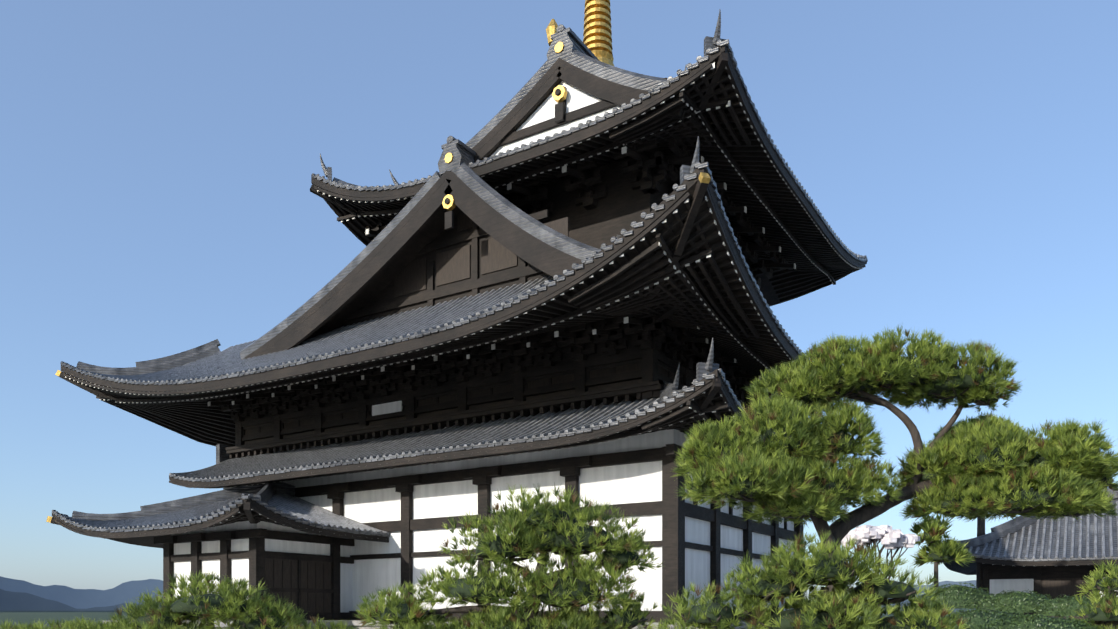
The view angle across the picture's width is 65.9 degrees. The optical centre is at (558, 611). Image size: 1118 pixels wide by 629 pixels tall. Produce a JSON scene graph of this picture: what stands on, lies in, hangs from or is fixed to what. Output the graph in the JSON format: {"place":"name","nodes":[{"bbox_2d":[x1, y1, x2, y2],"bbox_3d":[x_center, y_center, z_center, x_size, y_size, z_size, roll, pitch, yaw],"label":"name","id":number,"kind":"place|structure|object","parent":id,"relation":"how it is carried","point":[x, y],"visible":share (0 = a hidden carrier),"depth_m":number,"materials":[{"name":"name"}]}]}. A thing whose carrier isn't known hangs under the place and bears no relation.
{"place":"outdoors","nodes":[
{"label":"outdoors","id":0,"kind":"place"},
{"bbox_2d":[103,620,754,628],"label":"stone base","id":1,"kind":"object","parent":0,"point":[355,623],"visible":0.02,"depth_m":31.15,"materials":[{"name":"grey stone"}]},
{"bbox_2d":[223,429,802,621],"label":"ground storey wall","id":2,"kind":"structure","parent":1,"relation":"on","point":[408,509],"depth_m":30.64,"materials":[{"name":"white paint"}]},
{"bbox_2d":[46,482,389,620],"bbox_3d":[-13.262,-2.573,33.824,12.019,5.826,7.219,0,0,32],"label":"entrance porch","id":3,"kind":"object","parent":2,"relation":"attached to","point":[281,540],"visible":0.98,"depth_m":32.17,"materials":[{"name":"grey tile"}]},
{"bbox_2d":[208,290,775,458],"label":"middle storey wall","id":4,"kind":"structure","parent":2,"relation":"on","point":[619,359],"depth_m":32.00,"materials":[{"name":"black wood"}]},
{"bbox_2d":[55,136,841,446],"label":"hall roof","id":5,"kind":"structure","parent":4,"relation":"on","point":[676,245],"depth_m":26.74,"materials":[{"name":"grey tile"}]},
{"bbox_2d":[240,136,601,359],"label":"dormer gable","id":6,"kind":"structure","parent":5,"relation":"on","point":[456,227],"depth_m":30.04,"materials":[{"name":"grey tile"}]},
{"bbox_2d":[365,137,795,287],"bbox_3d":[1.476,-13.310,35.479,13.640,6.100,13.780,0,0,32],"label":"upper storey","id":7,"kind":"object","parent":5,"relation":"on","point":[599,206],"visible":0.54,"depth_m":29.55,"materials":[{"name":"black wood"}]},
{"bbox_2d":[310,10,867,305],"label":"hall roof","id":8,"kind":"structure","parent":7,"relation":"on","point":[745,160],"depth_m":28.43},
{"bbox_2d":[546,0,613,65],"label":"finial","id":9,"kind":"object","parent":8,"relation":"on","point":[597,38],"depth_m":29.27,"materials":[{"name":"gold metal"}]},
{"bbox_2d":[466,24,714,162],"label":"roof gable","id":10,"kind":"structure","parent":8,"relation":"on","point":[573,81],"depth_m":27.59,"materials":[{"name":"grey tile"}]},
{"bbox_2d":[169,338,838,488],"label":"lower roof","id":11,"kind":"structure","parent":2,"relation":"on","point":[708,394],"depth_m":28.99,"materials":[{"name":"grey tile"}]},
{"bbox_2d":[0,612,960,628],"bbox_3d":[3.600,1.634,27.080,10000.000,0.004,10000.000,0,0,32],"label":"ground","id":12,"kind":"structure","parent":0,"point":[21,617],"depth_m":279.64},
{"bbox_2d":[0,576,975,611],"bbox_3d":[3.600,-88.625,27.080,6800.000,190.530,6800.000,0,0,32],"label":"mountains","id":13,"kind":"structure","parent":0,"point":[20,595],"depth_m":2930.06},
{"bbox_2d":[0,0,1117,600],"label":"sky","id":14,"kind":"structure","parent":0,"point":[159,158],"materials":[{"name":"blue"}]},
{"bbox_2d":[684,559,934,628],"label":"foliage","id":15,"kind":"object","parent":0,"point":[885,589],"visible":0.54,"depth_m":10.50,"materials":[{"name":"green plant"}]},
{"bbox_2d":[694,357,1112,515],"bbox_3d":[7.543,-3.959,19.676,9.437,3.686,2.990,0,0,-5],"label":"pine foliage","id":16,"kind":"object","parent":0,"point":[966,381],"visible":0.15,"depth_m":19.01,"materials":[{"name":"green plant"}]},
{"bbox_2d":[923,428,987,559],"bbox_3d":[20.947,-5.890,42.476,6.096,7.527,17.869,0,0,54],"label":"pine","id":17,"kind":"object","parent":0,"point":[934,556],"visible":0.12,"depth_m":35.27,"materials":[{"name":"green plant"}]},
{"bbox_2d":[943,488,1117,618],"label":"outbuilding","id":18,"kind":"structure","parent":0,"point":[1054,558],"depth_m":43.37,"materials":[{"name":"tile"}]},
{"bbox_2d":[1085,577,1117,620],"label":"foliage","id":19,"kind":"object","parent":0,"point":[1100,615],"visible":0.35,"depth_m":12.57,"materials":[{"name":"green plant"}]},
{"label":"ground","id":20,"kind":"structure","parent":0,"visible":0},
{"bbox_2d":[0,570,357,628],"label":"pine","id":21,"kind":"object","parent":20,"relation":"on","point":[266,606],"depth_m":13.64,"materials":[{"name":"green plant"}]},
{"bbox_2d":[133,594,284,628],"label":"foliage","id":22,"kind":"object","parent":21,"relation":"attached to","point":[190,606],"visible":0.35,"depth_m":13.56,"materials":[{"name":"green plant"}]},
{"bbox_2d":[354,482,664,628],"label":"pine","id":23,"kind":"object","parent":20,"relation":"on","point":[514,521],"depth_m":12.44,"materials":[{"name":"green plant"}]},
{"bbox_2d":[653,529,970,628],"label":"pine","id":24,"kind":"object","parent":20,"relation":"on","point":[838,598],"depth_m":10.43,"materials":[{"name":"green plant"}]},
{"bbox_2d":[840,525,919,608],"bbox_3d":[11.414,-0.695,30.214,2.431,4.670,2.603,0,0,-26],"label":"blossoming tree","id":25,"kind":"object","parent":20,"relation":"on","point":[888,537],"visible":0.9,"depth_m":29.72,"materials":[{"name":"white plant"}]},
{"bbox_2d":[670,322,1117,613],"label":"pine tree","id":26,"kind":"object","parent":20,"relation":"on","point":[793,485],"depth_m":18.79,"materials":[{"name":"green plant"}]},
{"bbox_2d":[910,411,1043,618],"bbox_3d":[20.975,-4.455,42.636,8.007,12.298,19.621,0,0,54],"label":"pine","id":27,"kind":"object","parent":20,"relation":"on","point":[935,528],"depth_m":35.53,"materials":[{"name":"green plant"}]},
{"bbox_2d":[915,582,1117,628],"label":"clipped shrubs","id":28,"kind":"object","parent":20,"relation":"on","point":[1001,620],"visible":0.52,"depth_m":15.37,"materials":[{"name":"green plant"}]},
{"bbox_2d":[1071,557,1117,628],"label":"pine","id":29,"kind":"object","parent":20,"relation":"on","point":[1095,596],"depth_m":12.62,"materials":[{"name":"green plant"}]}
]}

